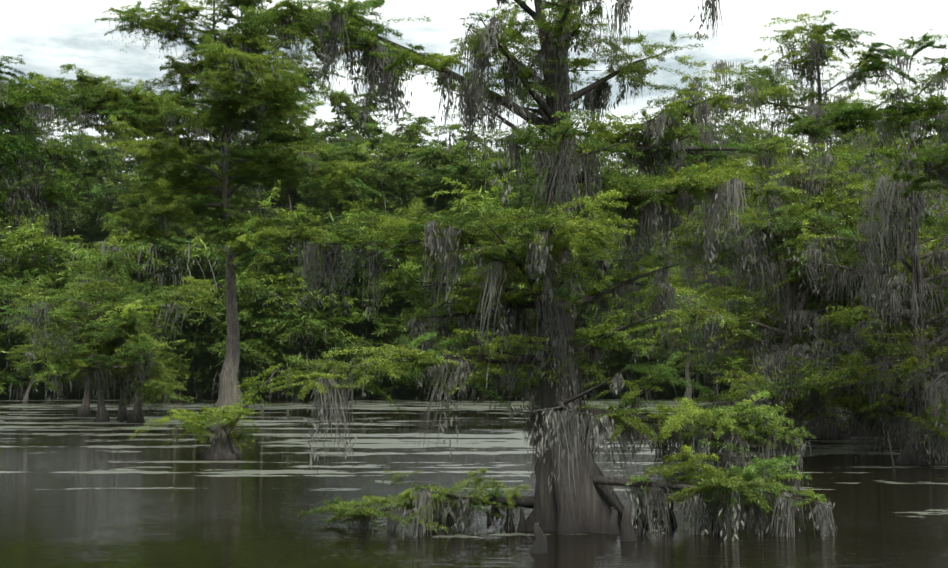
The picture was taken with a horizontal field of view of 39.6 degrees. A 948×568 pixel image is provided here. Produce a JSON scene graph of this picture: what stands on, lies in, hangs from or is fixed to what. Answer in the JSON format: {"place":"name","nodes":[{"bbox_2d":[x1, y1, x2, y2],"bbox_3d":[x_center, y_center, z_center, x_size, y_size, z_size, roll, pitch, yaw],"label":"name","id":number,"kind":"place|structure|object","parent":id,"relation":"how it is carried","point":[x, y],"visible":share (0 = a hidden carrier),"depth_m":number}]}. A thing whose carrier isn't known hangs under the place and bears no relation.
{"place":"outdoors","nodes":[
{"label":"outdoors","id":0,"kind":"place"},
{"bbox_2d":[0,392,947,567],"bbox_3d":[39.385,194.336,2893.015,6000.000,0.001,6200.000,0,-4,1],"label":"lake water","id":1,"kind":"structure","parent":0,"point":[76,491],"depth_m":23.16},
{"bbox_2d":[0,266,30,320],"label":"tree","id":2,"kind":"object","parent":1,"relation":"in","point":[1,271],"visible":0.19,"depth_m":100.43},
{"bbox_2d":[0,187,33,264],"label":"forest tree","id":3,"kind":"object","parent":1,"relation":"on","point":[2,241],"visible":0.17,"depth_m":106.28},
{"bbox_2d":[0,226,50,388],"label":"shrub","id":4,"kind":"object","parent":1,"relation":"in","point":[22,275],"visible":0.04,"depth_m":103.88},
{"bbox_2d":[3,281,52,402],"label":"cypress tree","id":5,"kind":"object","parent":1,"relation":"on","point":[20,358],"visible":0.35,"depth_m":92.22},
{"bbox_2d":[0,260,58,398],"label":"shrub","id":6,"kind":"object","parent":1,"relation":"in","point":[14,385],"visible":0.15,"depth_m":102.22},
{"bbox_2d":[0,161,70,386],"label":"forest tree","id":7,"kind":"object","parent":1,"relation":"on","point":[43,207],"visible":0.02,"depth_m":114.76},
{"bbox_2d":[29,380,53,395],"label":"tree","id":8,"kind":"object","parent":1,"relation":"in","point":[41,393],"depth_m":118.97},
{"bbox_2d":[0,122,83,392],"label":"forest tree","id":9,"kind":"object","parent":1,"relation":"on","point":[36,141],"visible":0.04,"depth_m":122.23},
{"bbox_2d":[4,172,86,395],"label":"forest tree","id":10,"kind":"object","parent":1,"relation":"on","point":[58,239],"depth_m":116.11},
{"bbox_2d":[0,214,97,399],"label":"shrub","id":11,"kind":"object","parent":1,"relation":"in","point":[7,377],"visible":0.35,"depth_m":99.80},
{"bbox_2d":[17,331,90,398],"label":"tree","id":12,"kind":"object","parent":1,"relation":"in","point":[70,396],"visible":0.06,"depth_m":104.06},
{"bbox_2d":[0,54,108,247],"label":"cypress tree","id":13,"kind":"object","parent":1,"relation":"in","point":[13,104],"visible":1,"depth_m":41.21},
{"bbox_2d":[0,71,108,397],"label":"forest tree","id":14,"kind":"object","parent":1,"relation":"on","point":[100,234],"visible":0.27,"depth_m":109.25},
{"bbox_2d":[14,283,94,398],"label":"shrub","id":15,"kind":"object","parent":1,"relation":"in","point":[76,397],"depth_m":104.98},
{"bbox_2d":[13,123,147,397],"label":"forest tree","id":16,"kind":"object","parent":1,"relation":"on","point":[101,205],"visible":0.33,"depth_m":109.85},
{"bbox_2d":[7,255,164,415],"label":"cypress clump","id":17,"kind":"object","parent":1,"relation":"in","point":[84,409],"visible":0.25,"depth_m":65.60},
{"bbox_2d":[5,238,167,397],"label":"tree","id":18,"kind":"object","parent":1,"relation":"in","point":[91,393],"depth_m":106.04},
{"bbox_2d":[11,252,163,399],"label":"tree","id":19,"kind":"object","parent":1,"relation":"in","point":[104,388],"visible":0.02,"depth_m":101.83},
{"bbox_2d":[64,176,115,240],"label":"forest tree","id":20,"kind":"object","parent":1,"relation":"on","point":[109,184],"depth_m":129.33},
{"bbox_2d":[0,235,181,421],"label":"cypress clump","id":21,"kind":"object","parent":1,"relation":"in","point":[38,313],"visible":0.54,"depth_m":56.28},
{"bbox_2d":[55,345,131,399],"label":"tree","id":22,"kind":"object","parent":1,"relation":"in","point":[110,388],"visible":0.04,"depth_m":101.91},
{"bbox_2d":[77,135,110,181],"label":"forest tree","id":23,"kind":"object","parent":1,"relation":"on","point":[86,154],"depth_m":172.71},
{"bbox_2d":[72,171,118,238],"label":"forest tree","id":24,"kind":"object","parent":1,"relation":"on","point":[106,178],"depth_m":135.87},
{"bbox_2d":[58,121,141,209],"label":"forest tree","id":25,"kind":"object","parent":1,"relation":"on","point":[119,151],"visible":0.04,"depth_m":137.78},
{"bbox_2d":[43,251,179,398],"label":"shrub","id":26,"kind":"object","parent":1,"relation":"in","point":[115,395],"depth_m":103.38},
{"bbox_2d":[17,276,217,422],"bbox_3d":[-15.014,3.061,55.735,8.335,6.813,9.283,0,-4,1],"label":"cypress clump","id":27,"kind":"object","parent":1,"relation":"in","point":[135,350],"visible":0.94,"depth_m":55.48},
{"bbox_2d":[64,216,187,389],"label":"forest tree","id":28,"kind":"object","parent":1,"relation":"on","point":[85,246],"depth_m":110.24},
{"bbox_2d":[41,269,214,420],"bbox_3d":[-15.802,2.956,58.026,7.632,7.407,9.334,0,-4,1],"label":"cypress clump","id":29,"kind":"object","parent":1,"relation":"in","point":[123,411],"visible":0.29,"depth_m":57.49},
{"bbox_2d":[97,129,163,198],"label":"forest tree","id":30,"kind":"object","parent":1,"relation":"on","point":[123,166],"visible":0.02,"depth_m":139.45},
{"bbox_2d":[105,131,173,220],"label":"forest tree","id":31,"kind":"object","parent":1,"relation":"on","point":[130,153],"depth_m":125.86},
{"bbox_2d":[26,214,257,399],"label":"tree","id":32,"kind":"object","parent":1,"relation":"in","point":[192,256],"visible":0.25,"depth_m":99.45},
{"bbox_2d":[101,298,209,399],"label":"tree","id":33,"kind":"object","parent":1,"relation":"in","point":[188,354],"depth_m":99.88},
{"bbox_2d":[126,255,187,397],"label":"shrub","id":34,"kind":"object","parent":1,"relation":"in","point":[128,396],"depth_m":108.34},
{"bbox_2d":[106,317,208,397],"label":"shrub","id":35,"kind":"object","parent":1,"relation":"in","point":[174,339],"visible":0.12,"depth_m":99.89},
{"bbox_2d":[107,176,210,397],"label":"forest tree","id":36,"kind":"object","parent":1,"relation":"on","point":[180,231],"visible":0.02,"depth_m":110.66},
{"bbox_2d":[147,312,221,399],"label":"shrub","id":37,"kind":"object","parent":1,"relation":"in","point":[189,345],"visible":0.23,"depth_m":100.14},
{"bbox_2d":[164,228,216,396],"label":"shrub","id":38,"kind":"object","parent":1,"relation":"in","point":[184,393],"depth_m":112.30},
{"bbox_2d":[141,270,240,398],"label":"tree","id":39,"kind":"object","parent":1,"relation":"in","point":[220,284],"visible":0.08,"depth_m":102.69},
{"bbox_2d":[178,383,209,398],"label":"tree","id":40,"kind":"object","parent":1,"relation":"in","point":[191,394],"depth_m":106.01},
{"bbox_2d":[154,297,245,399],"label":"tree","id":41,"kind":"object","parent":1,"relation":"in","point":[204,346],"visible":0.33,"depth_m":100.39},
{"bbox_2d":[6,0,394,418],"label":"tree","id":42,"kind":"object","parent":1,"relation":"in","point":[232,69],"visible":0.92,"depth_m":63.23},
{"bbox_2d":[129,110,271,274],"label":"forest tree","id":43,"kind":"object","parent":1,"relation":"on","point":[186,174],"visible":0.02,"depth_m":115.19},
{"bbox_2d":[139,106,268,238],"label":"forest tree","id":44,"kind":"object","parent":1,"relation":"on","point":[208,168],"depth_m":123.72},
{"bbox_2d":[188,296,260,398],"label":"shrub","id":45,"kind":"object","parent":1,"relation":"in","point":[215,395],"visible":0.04,"depth_m":104.63},
{"bbox_2d":[182,184,276,396],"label":"forest tree","id":46,"kind":"object","parent":1,"relation":"on","point":[205,236],"visible":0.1,"depth_m":111.83},
{"bbox_2d":[130,354,329,460],"bbox_3d":[-5.840,3.394,33.422,4.759,3.222,4.727,0,-4,1],"label":"young cypress tree","id":47,"kind":"object","parent":1,"relation":"in","point":[221,446],"visible":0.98,"depth_m":32.93},
{"bbox_2d":[177,261,291,307],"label":"tree","id":48,"kind":"object","parent":1,"relation":"in","point":[217,266],"depth_m":110.83},
{"bbox_2d":[186,264,307,397],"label":"shrub","id":49,"kind":"object","parent":1,"relation":"in","point":[222,305],"depth_m":108.45},
{"bbox_2d":[203,311,316,400],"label":"tree","id":50,"kind":"object","parent":1,"relation":"in","point":[281,314],"visible":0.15,"depth_m":98.41},
{"bbox_2d":[196,90,335,395],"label":"forest tree","id":51,"kind":"object","parent":1,"relation":"on","point":[262,195],"visible":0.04,"depth_m":111.70},
{"bbox_2d":[207,256,327,400],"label":"shrub","id":52,"kind":"object","parent":1,"relation":"in","point":[245,356],"visible":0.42,"depth_m":97.61},
{"bbox_2d":[209,263,333,400],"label":"shrub","id":53,"kind":"object","parent":1,"relation":"in","point":[279,290],"visible":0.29,"depth_m":98.30},
{"bbox_2d":[188,180,362,399],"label":"tree","id":54,"kind":"object","parent":1,"relation":"in","point":[261,265],"visible":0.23,"depth_m":100.20},
{"bbox_2d":[203,181,372,396],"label":"forest tree","id":55,"kind":"object","parent":1,"relation":"on","point":[305,202],"depth_m":112.53},
{"bbox_2d":[242,277,342,400],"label":"tree","id":56,"kind":"object","parent":1,"relation":"in","point":[299,323],"visible":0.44,"depth_m":98.14},
{"bbox_2d":[235,141,412,397],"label":"forest tree","id":57,"kind":"object","parent":1,"relation":"on","point":[351,152],"visible":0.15,"depth_m":106.51},
{"bbox_2d":[259,190,395,396],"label":"tree","id":58,"kind":"object","parent":1,"relation":"in","point":[329,213],"depth_m":104.36},
{"bbox_2d":[290,114,380,149],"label":"forest tree","id":59,"kind":"object","parent":1,"relation":"on","point":[315,131],"depth_m":139.36},
{"bbox_2d":[260,202,434,399],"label":"tree","id":60,"kind":"object","parent":1,"relation":"in","point":[334,340],"visible":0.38,"depth_m":99.79},
{"bbox_2d":[321,124,391,165],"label":"forest tree","id":61,"kind":"object","parent":1,"relation":"on","point":[337,134],"visible":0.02,"depth_m":138.92},
{"bbox_2d":[301,271,416,399],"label":"shrub","id":62,"kind":"object","parent":1,"relation":"in","point":[356,311],"visible":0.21,"depth_m":100.42},
{"bbox_2d":[315,263,409,398],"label":"tree","id":63,"kind":"object","parent":1,"relation":"in","point":[361,271],"visible":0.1,"depth_m":101.32},
{"bbox_2d":[310,67,423,220],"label":"forest tree","id":64,"kind":"object","parent":1,"relation":"on","point":[337,97],"visible":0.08,"depth_m":120.27},
{"bbox_2d":[332,305,424,398],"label":"shrub","id":65,"kind":"object","parent":1,"relation":"in","point":[392,393],"visible":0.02,"depth_m":102.78},
{"bbox_2d":[318,140,456,397],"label":"forest tree","id":66,"kind":"object","parent":1,"relation":"on","point":[397,198],"visible":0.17,"depth_m":110.15},
{"bbox_2d":[377,243,433,398],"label":"shrub","id":67,"kind":"object","parent":1,"relation":"in","point":[415,395],"depth_m":104.52},
{"bbox_2d":[370,119,441,393],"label":"forest tree","id":68,"kind":"object","parent":1,"relation":"on","point":[401,138],"visible":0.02,"depth_m":124.79},
{"bbox_2d":[355,111,479,395],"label":"forest tree","id":69,"kind":"object","parent":1,"relation":"on","point":[412,129],"visible":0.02,"depth_m":116.31},
{"bbox_2d":[381,254,453,398],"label":"tree","id":70,"kind":"object","parent":1,"relation":"in","point":[423,394],"visible":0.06,"depth_m":102.82},
{"bbox_2d":[325,140,514,395],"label":"forest tree","id":71,"kind":"object","parent":1,"relation":"on","point":[440,164],"visible":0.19,"depth_m":105.96},
{"bbox_2d":[377,224,492,399],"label":"tree","id":72,"kind":"object","parent":1,"relation":"in","point":[405,310],"visible":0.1,"depth_m":100.62},
{"bbox_2d":[372,265,509,397],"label":"shrub","id":73,"kind":"object","parent":1,"relation":"in","point":[439,382],"depth_m":104.25},
{"bbox_2d":[383,230,507,398],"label":"tree","id":74,"kind":"object","parent":1,"relation":"in","point":[408,284],"visible":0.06,"depth_m":101.64},
{"bbox_2d":[408,261,502,399],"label":"shrub","id":75,"kind":"object","parent":1,"relation":"in","point":[473,395],"visible":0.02,"depth_m":99.12},
{"bbox_2d":[449,347,473,399],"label":"cypress tree","id":76,"kind":"object","parent":1,"relation":"on","point":[463,396],"depth_m":100.02},
{"bbox_2d":[425,122,513,198],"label":"forest tree","id":77,"kind":"object","parent":1,"relation":"on","point":[452,127],"depth_m":134.44},
{"bbox_2d":[420,165,529,262],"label":"forest tree","id":78,"kind":"object","parent":1,"relation":"on","point":[500,192],"depth_m":107.23},
{"bbox_2d":[451,137,520,161],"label":"forest tree","id":79,"kind":"object","parent":1,"relation":"on","point":[491,150],"depth_m":137.90},
{"bbox_2d":[386,170,594,399],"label":"tree","id":80,"kind":"object","parent":1,"relation":"in","point":[479,203],"visible":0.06,"depth_m":98.45},
{"bbox_2d":[448,155,532,394],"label":"forest tree","id":81,"kind":"object","parent":1,"relation":"on","point":[487,164],"visible":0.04,"depth_m":120.77},
{"bbox_2d":[495,127,542,208],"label":"forest tree","id":82,"kind":"object","parent":1,"relation":"on","point":[528,155],"visible":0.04,"depth_m":127.44},
{"bbox_2d":[459,281,596,400],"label":"shrub","id":83,"kind":"object","parent":1,"relation":"in","point":[526,351],"visible":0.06,"depth_m":96.77},
{"bbox_2d":[477,281,582,400],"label":"tree","id":84,"kind":"object","parent":1,"relation":"in","point":[511,373],"visible":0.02,"depth_m":99.00},
{"bbox_2d":[240,0,840,553],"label":"cypress tree","id":85,"kind":"object","parent":1,"relation":"in","point":[574,484],"visible":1,"depth_m":18.15},
{"bbox_2d":[502,167,594,254],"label":"forest tree","id":86,"kind":"object","parent":1,"relation":"on","point":[524,199],"visible":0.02,"depth_m":108.63},
{"bbox_2d":[460,286,641,398],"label":"tree","id":87,"kind":"object","parent":1,"relation":"in","point":[575,332],"visible":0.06,"depth_m":97.77},
{"bbox_2d":[492,126,612,194],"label":"forest tree","id":88,"kind":"object","parent":1,"relation":"on","point":[536,130],"depth_m":139.97},
{"bbox_2d":[504,146,617,392],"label":"forest tree","id":89,"kind":"object","parent":1,"relation":"on","point":[530,157],"visible":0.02,"depth_m":114.61},
{"bbox_2d":[536,287,629,395],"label":"tree","id":90,"kind":"object","parent":1,"relation":"in","point":[611,356],"depth_m":103.03},
{"bbox_2d":[580,297,611,388],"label":"tree","id":91,"kind":"object","parent":1,"relation":"in","point":[591,371],"visible":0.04,"depth_m":104.04},
{"bbox_2d":[573,204,649,397],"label":"forest tree","id":92,"kind":"object","parent":1,"relation":"on","point":[613,280],"visible":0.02,"depth_m":106.73},
{"bbox_2d":[581,378,643,397],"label":"tree","id":93,"kind":"object","parent":1,"relation":"in","point":[595,391],"visible":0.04,"depth_m":107.37},
{"bbox_2d":[578,130,647,183],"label":"forest tree","id":94,"kind":"object","parent":1,"relation":"on","point":[613,161],"depth_m":138.93},
{"bbox_2d":[607,382,625,395],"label":"tree","id":95,"kind":"object","parent":1,"relation":"in","point":[610,394],"depth_m":114.83},
{"bbox_2d":[578,236,660,396],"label":"shrub","id":96,"kind":"object","parent":1,"relation":"in","point":[655,244],"depth_m":106.74},
{"bbox_2d":[573,279,672,398],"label":"tree","id":97,"kind":"object","parent":1,"relation":"in","point":[620,394],"visible":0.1,"depth_m":103.00},
{"bbox_2d":[578,195,700,397],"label":"forest tree","id":98,"kind":"object","parent":1,"relation":"on","point":[660,392],"depth_m":109.50},
{"bbox_2d":[590,293,700,399],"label":"tree","id":99,"kind":"object","parent":1,"relation":"in","point":[634,375],"visible":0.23,"depth_m":101.66},
{"bbox_2d":[615,216,689,397],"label":"shrub","id":100,"kind":"object","parent":1,"relation":"in","point":[643,394],"depth_m":109.71},
{"bbox_2d":[642,387,677,397],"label":"tree","id":101,"kind":"object","parent":1,"relation":"in","point":[673,396],"depth_m":108.25},
{"bbox_2d":[633,343,692,398],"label":"tree","id":102,"kind":"object","parent":1,"relation":"in","point":[668,395],"depth_m":105.62},
{"bbox_2d":[653,158,685,394],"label":"forest tree","id":103,"kind":"object","parent":1,"relation":"on","point":[678,177],"depth_m":125.40},
{"bbox_2d":[640,381,719,397],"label":"tree","id":104,"kind":"object","parent":1,"relation":"in","point":[692,390],"depth_m":108.22},
{"bbox_2d":[619,128,749,397],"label":"forest tree","id":105,"kind":"object","parent":1,"relation":"on","point":[696,393],"depth_m":109.58},
{"bbox_2d":[633,220,738,404],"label":"cypress tree","id":106,"kind":"object","parent":1,"relation":"on","point":[688,393],"visible":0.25,"depth_m":84.37},
{"bbox_2d":[655,131,718,396],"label":"forest tree","id":107,"kind":"object","parent":1,"relation":"on","point":[685,227],"depth_m":113.45},
{"bbox_2d":[628,263,746,399],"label":"shrub","id":108,"kind":"object","parent":1,"relation":"in","point":[693,359],"depth_m":100.87},
{"bbox_2d":[640,293,741,399],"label":"tree","id":109,"kind":"object","parent":1,"relation":"in","point":[701,377],"depth_m":98.62},
{"bbox_2d":[642,235,759,395],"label":"tree","id":110,"kind":"object","parent":1,"relation":"in","point":[725,387],"depth_m":102.49},
{"bbox_2d":[653,171,809,426],"bbox_3d":[10.918,0.626,52.354,8.486,11.491,9.062,0,-4,1],"label":"cypress tree","id":111,"kind":"object","parent":1,"relation":"in","point":[698,282],"visible":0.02,"depth_m":52.15},
{"bbox_2d":[699,116,764,229],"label":"forest tree","id":112,"kind":"object","parent":1,"relation":"on","point":[749,122],"visible":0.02,"depth_m":112.35},
{"bbox_2d":[700,284,773,391],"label":"shrub","id":113,"kind":"object","parent":1,"relation":"in","point":[732,285],"depth_m":97.76},
{"bbox_2d":[583,9,947,439],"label":"cypress tree","id":114,"kind":"object","parent":1,"relation":"in","point":[814,49],"visible":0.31,"depth_m":42.36},
{"bbox_2d":[604,176,947,450],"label":"cypress tree","id":115,"kind":"object","parent":1,"relation":"in","point":[791,334],"visible":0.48,"depth_m":36.49},
{"bbox_2d":[702,106,947,447],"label":"cypress tree","id":116,"kind":"object","parent":1,"relation":"in","point":[820,226],"visible":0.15,"depth_m":37.26},
{"bbox_2d":[729,121,947,434],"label":"cypress tree","id":117,"kind":"object","parent":1,"relation":"in","point":[771,294],"depth_m":45.84},
{"bbox_2d":[755,131,947,466],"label":"cypress tree","id":118,"kind":"object","parent":1,"relation":"in","point":[914,402],"visible":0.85,"depth_m":31.24},
{"bbox_2d":[765,21,947,199],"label":"cypress tree","id":119,"kind":"object","parent":1,"relation":"in","point":[901,118],"visible":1,"depth_m":25.73},
{"bbox_2d":[826,112,930,173],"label":"forest tree","id":120,"kind":"object","parent":1,"relation":"on","point":[851,135],"depth_m":149.27},
{"bbox_2d":[887,430,895,470],"bbox_3d":[9.219,3.822,29.000,0.167,1.185,0.234,0,-4,1],"label":"snag stick","id":121,"kind":"object","parent":1,"relation":"in","point":[892,461],"visible":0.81,"depth_m":29.04},
{"bbox_2d":[846,139,947,407],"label":"cypress tree","id":122,"kind":"object","parent":1,"relation":"in","point":[942,214],"visible":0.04,"depth_m":43.73},
{"bbox_2d":[0,0,947,173],"label":"sky","id":123,"kind":"structure","parent":0,"point":[48,35]}
]}

